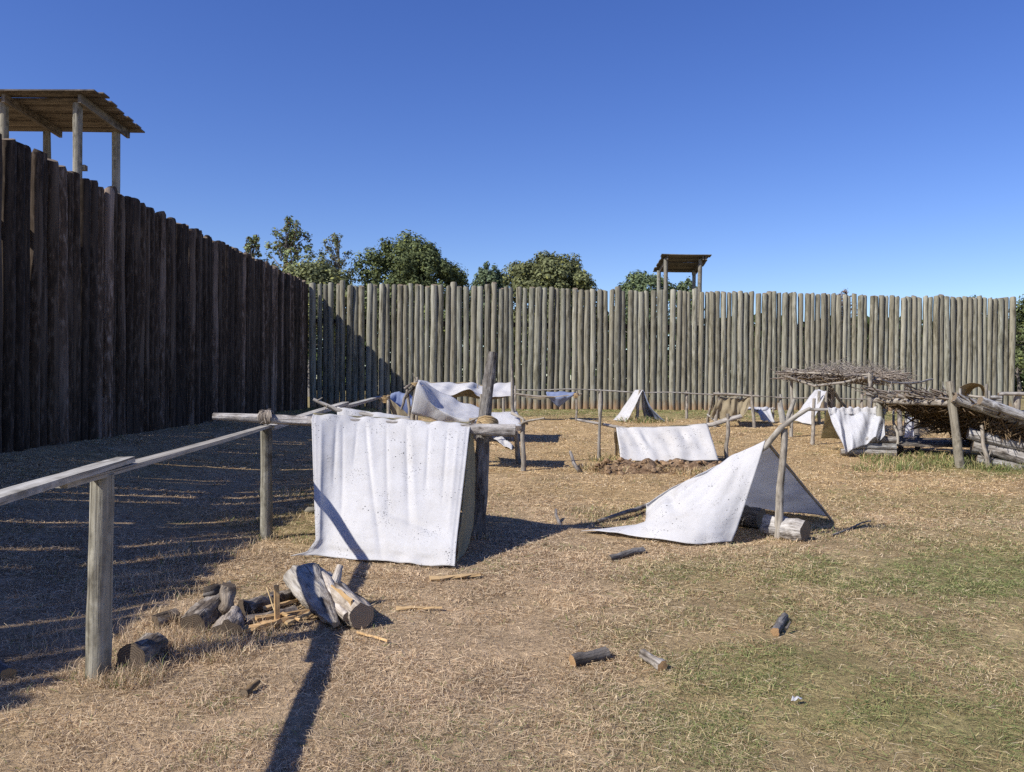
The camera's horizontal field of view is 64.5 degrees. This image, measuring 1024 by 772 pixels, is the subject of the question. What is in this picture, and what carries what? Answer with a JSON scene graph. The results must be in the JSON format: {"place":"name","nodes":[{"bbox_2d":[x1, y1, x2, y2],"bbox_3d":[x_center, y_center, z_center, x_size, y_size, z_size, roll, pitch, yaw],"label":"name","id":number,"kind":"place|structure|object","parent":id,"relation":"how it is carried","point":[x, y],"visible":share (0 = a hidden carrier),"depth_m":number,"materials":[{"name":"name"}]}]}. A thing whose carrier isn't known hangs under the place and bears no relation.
{"place":"outdoors","nodes":[
{"label":"outdoors","id":0,"kind":"place"},
{"bbox_2d":[0,89,144,193],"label":"guard tower","id":1,"kind":"structure","parent":0,"point":[58,112],"depth_m":14.51,"materials":[{"name":"brown wood"}]},
{"bbox_2d":[0,380,1023,771],"bbox_3d":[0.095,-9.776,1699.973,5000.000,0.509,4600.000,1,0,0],"label":"ground","id":2,"kind":"structure","parent":0,"point":[550,650],"depth_m":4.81,"materials":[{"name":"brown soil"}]},
{"bbox_2d":[0,660,16,679],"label":"log","id":3,"kind":"object","parent":2,"relation":"on","point":[7,671],"visible":1,"depth_m":4.00,"materials":[{"name":"grey wood"}]},
{"bbox_2d":[116,632,168,673],"bbox_3d":[-1.921,1.386,4.230,0.171,0.176,0.292,1,0,0],"label":"log","id":4,"kind":"object","parent":2,"relation":"on","point":[144,648],"visible":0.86,"depth_m":4.11,"materials":[{"name":"grey wood"}]},
{"bbox_2d":[0,133,307,453],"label":"stockade wall","id":5,"kind":"structure","parent":2,"relation":"on","point":[120,314],"depth_m":14.46,"materials":[{"name":"brown wood"}]},
{"bbox_2d":[151,608,180,627],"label":"log","id":6,"kind":"object","parent":2,"relation":"on","point":[157,617],"visible":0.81,"depth_m":4.73,"materials":[{"name":"grey wood"}]},
{"bbox_2d":[0,396,381,680],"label":"rail fence","id":7,"kind":"object","parent":2,"relation":"on","point":[99,476],"visible":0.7,"depth_m":4.02,"materials":[{"name":"grey wood"}]},
{"bbox_2d":[180,593,220,634],"bbox_3d":[-1.793,1.344,4.743,0.160,0.207,0.341,1,0,4],"label":"log","id":8,"kind":"object","parent":2,"relation":"on","point":[203,610],"visible":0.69,"depth_m":4.63,"materials":[{"name":"grey wood"}]},
{"bbox_2d":[203,580,230,597],"bbox_3d":[-1.791,1.236,4.921,0.182,0.097,0.090,0,0,-35],"label":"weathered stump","id":9,"kind":"object","parent":8,"relation":"on","point":[212,589],"visible":0.59,"depth_m":4.87,"materials":[{"name":"grey wood"}]},
{"bbox_2d":[216,582,236,619],"bbox_3d":[-1.703,1.296,4.772,0.156,0.262,0.118,0,0,-31],"label":"weathered stump","id":10,"kind":"object","parent":2,"relation":"on","point":[227,592],"visible":0.69,"depth_m":4.76,"materials":[{"name":"grey wood"}]},
{"bbox_2d":[210,605,244,640],"bbox_3d":[-1.605,1.368,4.652,0.182,0.166,0.234,1,0,0],"label":"log","id":11,"kind":"object","parent":2,"relation":"on","point":[232,619],"visible":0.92,"depth_m":4.56,"materials":[{"name":"grey wood"}]},
{"bbox_2d":[240,679,260,697],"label":"log","id":12,"kind":"object","parent":2,"relation":"on","point":[249,689],"visible":0.99,"depth_m":3.83,"materials":[{"name":"brown wood"}]},
{"bbox_2d":[243,234,269,261],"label":"deciduous tree","id":13,"kind":"object","parent":2,"relation":"on","point":[253,244],"visible":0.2,"depth_m":49.86,"materials":[{"name":"green plant"}]},
{"bbox_2d":[237,593,281,615],"bbox_3d":[-1.567,1.357,5.037,0.116,0.131,0.315,1,0,20],"label":"log","id":14,"kind":"object","parent":2,"relation":"on","point":[256,604],"visible":0.57,"depth_m":4.93,"materials":[{"name":"grey wood"}]},
{"bbox_2d":[242,615,295,631],"bbox_3d":[-1.410,1.377,4.704,0.318,0.041,0.063,0,0,-40],"label":"kindling stick","id":15,"kind":"object","parent":2,"relation":"on","point":[251,627],"visible":0.87,"depth_m":4.67,"materials":[{"name":"brown wood"}]},
{"bbox_2d":[244,605,297,624],"bbox_3d":[-1.452,1.383,4.867,0.080,0.077,0.356,1,1,43],"label":"log","id":16,"kind":"object","parent":2,"relation":"on","point":[287,609],"visible":0.41,"depth_m":4.83,"materials":[{"name":"grey wood"}]},
{"bbox_2d":[266,586,273,609],"bbox_3d":[-1.489,1.312,4.997,0.009,0.094,0.300,0,0,-26],"label":"splinter","id":17,"kind":"object","parent":16,"relation":"on","point":[269,597],"visible":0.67,"depth_m":5.02,"materials":[{"name":"wood"}]},
{"bbox_2d":[255,609,308,620],"bbox_3d":[-1.351,1.370,4.882,0.396,0.040,0.040,0,0,-41],"label":"kindling stick","id":18,"kind":"object","parent":16,"relation":"on","point":[271,616],"visible":0.69,"depth_m":4.82,"materials":[{"name":"brown wood"}]},
{"bbox_2d":[274,585,279,628],"bbox_3d":[-1.382,1.298,4.766,0.031,0.250,0.048,0,0,-33],"label":"wooden stake","id":19,"kind":"object","parent":2,"relation":"on","point":[276,603],"visible":0.92,"depth_m":4.76,"materials":[{"name":"brown wood"}]},
{"bbox_2d":[263,589,296,610],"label":"log","id":20,"kind":"object","parent":2,"relation":"on","point":[287,594],"visible":0.4,"depth_m":5.25,"materials":[{"name":"grey wood"}]},
{"bbox_2d":[264,215,315,269],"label":"deciduous tree","id":21,"kind":"object","parent":2,"relation":"on","point":[288,245],"visible":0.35,"depth_m":51.81,"materials":[{"name":"green plant"}]},
{"bbox_2d":[281,612,301,620],"bbox_3d":[-1.312,1.369,4.812,0.154,0.034,0.030,1,0,29],"label":"kindling stick","id":22,"kind":"object","parent":2,"relation":"on","point":[284,614],"visible":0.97,"depth_m":4.81,"materials":[{"name":"brown wood"}]},
{"bbox_2d":[304,507,314,512],"bbox_3d":[-2.217,1.367,8.970,0.153,0.067,0.103,1,0,0],"label":"stone","id":23,"kind":"object","parent":2,"relation":"on","point":[310,509],"visible":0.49,"depth_m":8.93,"materials":[{"name":"beige stone"}]},
{"bbox_2d":[283,562,348,627],"bbox_3d":[-1.243,1.316,5.149,0.273,0.241,0.846,0,0,-31],"label":"bark slab","id":24,"kind":"object","parent":2,"relation":"on","point":[307,584],"depth_m":5.08,"materials":[{"name":"grey wood"}]},
{"bbox_2d":[263,599,298,610],"bbox_3d":[-1.422,1.367,5.113,0.035,0.050,0.406,1,0,24],"label":"kindling stick","id":25,"kind":"object","parent":24,"relation":"on","point":[267,607],"visible":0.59,"depth_m":5.06,"materials":[{"name":"brown wood"}]},
{"bbox_2d":[284,610,312,624],"bbox_3d":[-1.250,1.379,4.889,0.031,0.022,0.365,1,0,22],"label":"kindling stick","id":26,"kind":"object","parent":24,"relation":"on","point":[290,621],"visible":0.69,"depth_m":4.82,"materials":[{"name":"brown wood"}]},
{"bbox_2d":[278,254,366,396],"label":"shrubby tree","id":27,"kind":"object","parent":2,"relation":"on","point":[316,272],"visible":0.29,"depth_m":45.57,"materials":[{"name":"green plant"}]},
{"bbox_2d":[316,232,359,381],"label":"deciduous tree","id":28,"kind":"object","parent":2,"relation":"on","point":[338,261],"visible":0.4,"depth_m":53.89,"materials":[{"name":"green plant"}]},
{"bbox_2d":[321,564,373,628],"bbox_3d":[-1.107,1.319,5.184,0.200,0.292,0.791,0,0,-32],"label":"split log","id":29,"kind":"object","parent":2,"relation":"on","point":[360,610],"visible":0.67,"depth_m":4.90,"materials":[{"name":"brown wood"}]},
{"bbox_2d":[313,397,409,419],"bbox_3d":[-1.883,0.820,10.380,1.316,1.346,1.384,1,0,0],"label":"ridge tent","id":30,"kind":"object","parent":2,"relation":"on","point":[345,411],"visible":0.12,"depth_m":10.35,"materials":[{"name":"white fabric"}]},
{"bbox_2d":[212,351,515,565],"bbox_3d":[-1.258,0.597,7.980,2.693,1.891,2.724,1,0,15],"label":"ridge tent","id":31,"kind":"object","parent":2,"relation":"on","point":[401,490],"visible":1,"depth_m":7.20,"materials":[{"name":"white fabric"}]},
{"bbox_2d":[356,631,388,641],"bbox_3d":[-0.802,1.442,4.669,0.254,0.017,0.019,1,0,37],"label":"wood chip","id":32,"kind":"object","parent":2,"relation":"on","point":[370,635],"visible":0.97,"depth_m":4.67,"materials":[{"name":"beige wood"}]},
{"bbox_2d":[379,391,412,415],"bbox_3d":[-2.079,0.752,14.870,0.610,1.282,1.671,1,0,0],"label":"tarp shelter","id":33,"kind":"object","parent":2,"relation":"on","point":[393,401],"visible":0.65,"depth_m":14.59,"materials":[{"name":"fabric"}]},
{"bbox_2d":[348,229,471,380],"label":"broadleaf tree","id":34,"kind":"object","parent":2,"relation":"on","point":[407,259],"visible":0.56,"depth_m":54.35,"materials":[{"name":"green plant"}]},
{"bbox_2d":[396,605,441,609],"bbox_3d":[-0.604,1.441,5.271,0.298,0.022,0.050,1,0,-7],"label":"wood chip","id":35,"kind":"object","parent":2,"relation":"on","point":[412,607],"visible":1,"depth_m":5.26,"materials":[{"name":"beige wood"}]},
{"bbox_2d":[429,573,480,580],"bbox_3d":[-0.429,1.437,6.108,0.385,0.030,0.086,0,0,-18],"label":"wood chip","id":36,"kind":"object","parent":2,"relation":"on","point":[436,578],"visible":1,"depth_m":6.09,"materials":[{"name":"beige wood"}]},
{"bbox_2d":[413,374,512,440],"bbox_3d":[-1.038,0.496,17.380,2.166,1.611,1.619,1,0,0],"label":"tarp shelter","id":37,"kind":"object","parent":2,"relation":"on","point":[473,389],"visible":0.55,"depth_m":17.66,"materials":[{"name":"white fabric"}]},
{"bbox_2d":[400,359,544,470],"bbox_3d":[-0.652,0.499,13.365,2.340,1.912,1.275,1,0,0],"label":"tarp shelter","id":38,"kind":"object","parent":2,"relation":"on","point":[429,401],"visible":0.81,"depth_m":13.15,"materials":[{"name":"white fabric"}]},
{"bbox_2d":[469,261,509,332],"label":"tree","id":39,"kind":"object","parent":2,"relation":"on","point":[485,275],"visible":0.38,"depth_m":65.16,"materials":[{"name":"green plant"}]},
{"bbox_2d":[492,436,512,448],"bbox_3d":[-0.235,1.097,16.922,0.206,0.265,2.327,0,0,-15],"label":"fallen cloth","id":40,"kind":"object","parent":2,"relation":"on","point":[503,441],"visible":0.81,"depth_m":16.73,"materials":[{"name":"white fabric"}]},
{"bbox_2d":[514,386,581,420],"bbox_3d":[0.949,0.533,23.006,2.005,1.079,1.024,1,0,0],"label":"hammock","id":41,"kind":"object","parent":2,"relation":"on","point":[558,398],"visible":0.96,"depth_m":22.61,"materials":[{"name":"fabric"}]},
{"bbox_2d":[497,250,608,343],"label":"broadleaf tree","id":42,"kind":"object","parent":2,"relation":"on","point":[547,270],"visible":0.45,"depth_m":54.02,"materials":[{"name":"green plant"}]},
{"bbox_2d":[554,508,560,524],"bbox_3d":[0.491,1.434,8.636,0.056,0.182,0.532,1,0,-2],"label":"stub stick","id":43,"kind":"object","parent":2,"relation":"on","point":[556,515],"visible":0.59,"depth_m":8.69,"materials":[{"name":"grey wood"}]},
{"bbox_2d":[569,451,580,471],"bbox_3d":[1.015,1.242,13.318,0.089,0.284,0.942,1,0,-6],"label":"stub stick","id":44,"kind":"object","parent":2,"relation":"on","point":[576,467],"visible":0.98,"depth_m":13.18,"materials":[{"name":"grey wood"}]},
{"bbox_2d":[569,646,609,666],"bbox_3d":[0.411,1.438,4.304,0.224,0.078,0.074,0,0,-29],"label":"log","id":45,"kind":"object","parent":2,"relation":"on","point":[589,657],"visible":0.98,"depth_m":4.28,"materials":[{"name":"grey wood"}]},
{"bbox_2d":[607,547,645,560],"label":"log","id":46,"kind":"object","parent":2,"relation":"on","point":[626,553],"visible":1,"depth_m":6.97,"materials":[{"name":"grey wood"}]},
{"bbox_2d":[613,390,662,420],"bbox_3d":[3.570,0.607,23.010,1.169,1.014,1.186,0,0,-19],"label":"lean to tent","id":47,"kind":"object","parent":2,"relation":"on","point":[629,406],"visible":0.94,"depth_m":22.95,"materials":[{"name":"white fabric"}]},
{"bbox_2d":[614,270,678,331],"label":"broadleaf tree","id":48,"kind":"object","parent":2,"relation":"on","point":[641,282],"visible":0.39,"depth_m":62.59,"materials":[{"name":"green plant"}]},
{"bbox_2d":[639,649,666,671],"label":"log","id":49,"kind":"object","parent":2,"relation":"on","point":[655,661],"visible":0.97,"depth_m":4.24,"materials":[{"name":"grey wood"}]},
{"bbox_2d":[593,457,721,474],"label":"earth bank","id":50,"kind":"structure","parent":2,"relation":"on","point":[620,463],"depth_m":12.93,"materials":[{"name":"brown soil"}]},
{"bbox_2d":[577,391,741,460],"bbox_3d":[2.642,0.763,14.546,2.977,1.344,1.390,1,0,0],"label":"tent","id":51,"kind":"object","parent":2,"relation":"on","point":[692,442],"visible":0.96,"depth_m":14.22,"materials":[{"name":"fabric"}]},
{"bbox_2d":[309,280,1015,411],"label":"stockade wall","id":52,"kind":"structure","parent":2,"relation":"on","point":[969,339],"depth_m":30.57,"materials":[{"name":"wood"}]},
{"bbox_2d":[308,312,1023,391],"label":"distant wood","id":53,"kind":"object","parent":2,"relation":"on","point":[1020,375],"visible":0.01,"depth_m":85.54,"materials":[{"name":"green plant"}]},
{"bbox_2d":[653,254,711,383],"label":"guard tower","id":54,"kind":"structure","parent":2,"relation":"on","point":[693,264],"depth_m":31.97,"materials":[{"name":"brown wood"}]},
{"bbox_2d":[502,389,866,418],"bbox_3d":[6.198,0.584,24.178,13.218,1.019,0.150,1,0,0],"label":"rail fence","id":55,"kind":"object","parent":2,"relation":"on","point":[780,397],"visible":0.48,"depth_m":24.13,"materials":[{"name":"wood"}]},
{"bbox_2d":[676,276,704,320],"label":"broadleaf tree","id":56,"kind":"object","parent":2,"relation":"on","point":[682,286],"visible":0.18,"depth_m":67.52,"materials":[{"name":"green plant"}]},
{"bbox_2d":[584,399,831,543],"bbox_3d":[2.211,0.839,8.640,2.127,1.458,2.718,1,0,34],"label":"wedge tent","id":57,"kind":"object","parent":2,"relation":"on","point":[707,506],"visible":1,"depth_m":7.79,"materials":[{"name":"white fabric"}]},
{"bbox_2d":[706,391,758,427],"bbox_3d":[5.897,0.664,21.941,1.310,1.064,1.510,1,0,8],"label":"tarp shelter","id":58,"kind":"object","parent":2,"relation":"on","point":[731,406],"visible":0.91,"depth_m":21.31,"materials":[{"name":"brown fabric"}]},
{"bbox_2d":[738,505,765,528],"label":"log","id":59,"kind":"object","parent":2,"relation":"on","point":[751,517],"visible":0.8,"depth_m":8.36,"materials":[{"name":"grey wood"}]},
{"bbox_2d":[739,407,774,421],"bbox_3d":[6.924,0.858,22.714,1.084,0.553,0.715,1,0,0],"label":"draped blanket","id":60,"kind":"object","parent":2,"relation":"on","point":[765,413],"visible":0.71,"depth_m":22.68,"materials":[{"name":"white fabric"}]},
{"bbox_2d":[770,612,788,635],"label":"log","id":61,"kind":"object","parent":2,"relation":"on","point":[777,628],"visible":1,"depth_m":4.89,"materials":[{"name":"grey wood"}]},
{"bbox_2d":[760,514,810,541],"bbox_3d":[2.637,1.369,7.813,0.243,0.232,0.422,0,0,-42],"label":"log","id":62,"kind":"object","parent":2,"relation":"on","point":[794,529],"visible":0.9,"depth_m":7.71,"materials":[{"name":"grey wood"}]},
{"bbox_2d":[795,389,827,423],"bbox_3d":[8.524,0.624,22.817,1.992,1.062,0.785,0,1,-43],"label":"lean to tent","id":63,"kind":"object","parent":2,"relation":"on","point":[818,394],"visible":0.62,"depth_m":22.45,"materials":[{"name":"white fabric"}]},
{"bbox_2d":[839,289,851,317],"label":"bare tree","id":64,"kind":"object","parent":2,"relation":"on","point":[844,291],"visible":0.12,"depth_m":77.85,"materials":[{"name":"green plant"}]},
{"bbox_2d":[809,398,887,453],"bbox_3d":[6.658,0.823,16.101,1.449,1.101,2.198,1,0,22],"label":"draped tent","id":65,"kind":"object","parent":2,"relation":"on","point":[850,428],"visible":0.98,"depth_m":15.49,"materials":[{"name":"fabric"}]},
{"bbox_2d":[768,353,933,436],"bbox_3d":[8.054,0.314,19.795,3.296,2.086,5.402,1,0,35],"label":"brush arbour","id":66,"kind":"object","parent":2,"relation":"on","point":[825,374],"visible":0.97,"depth_m":18.50,"materials":[{"name":"brown plant"}]},
{"bbox_2d":[831,520,870,536],"bbox_3d":[3.504,1.464,8.374,0.042,0.031,1.190,1,0,40],"label":"twig","id":67,"kind":"object","parent":2,"relation":"on","point":[842,531],"visible":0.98,"depth_m":8.33,"materials":[{"name":"wood"}]},
{"bbox_2d":[840,381,1023,469],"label":"brush lean to","id":68,"kind":"object","parent":2,"relation":"on","point":[987,428],"visible":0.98,"depth_m":13.94,"materials":[{"name":"brown plant"}]},
{"bbox_2d":[958,383,990,400],"bbox_3d":[11.075,0.626,19.346,0.693,1.406,2.298,1,0,33],"label":"tarp shelter","id":69,"kind":"object","parent":2,"relation":"on","point":[966,389],"visible":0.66,"depth_m":18.74,"materials":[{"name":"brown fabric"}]},
{"bbox_2d":[991,395,1001,402],"bbox_3d":[11.379,0.594,19.126,0.492,0.754,0.228,1,0,22],"label":"wood stack","id":70,"kind":"object","parent":2,"relation":"on","point":[996,398],"visible":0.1,"depth_m":19.09,"materials":[{"name":"grey plant"}]},
{"bbox_2d":[997,392,1023,409],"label":"pole rack","id":71,"kind":"object","parent":2,"relation":"on","point":[1016,400],"visible":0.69,"depth_m":17.44,"materials":[{"name":"wood"}]},
{"bbox_2d":[1008,294,1023,369],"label":"broadleaf tree","id":72,"kind":"object","parent":2,"relation":"on","point":[1019,350],"visible":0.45,"depth_m":51.78,"materials":[{"name":"green plant"}]},
{"bbox_2d":[1015,321,1023,398],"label":"broadleaf tree","id":73,"kind":"object","parent":2,"relation":"on","point":[1019,387],"visible":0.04,"depth_m":65.92,"materials":[{"name":"green plant"}]},
{"bbox_2d":[0,0,1023,381],"label":"sky","id":74,"kind":"structure","parent":0,"point":[869,148],"materials":[{"name":"blue"}]},
{"bbox_2d":[791,696,801,700],"bbox_3d":[1.326,1.458,3.788,0.072,0.019,0.025,0,0,-19],"label":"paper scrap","id":75,"kind":"object","parent":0,"point":[795,698],"visible":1,"depth_m":3.78,"materials":[{"name":"white paper"}]}
]}

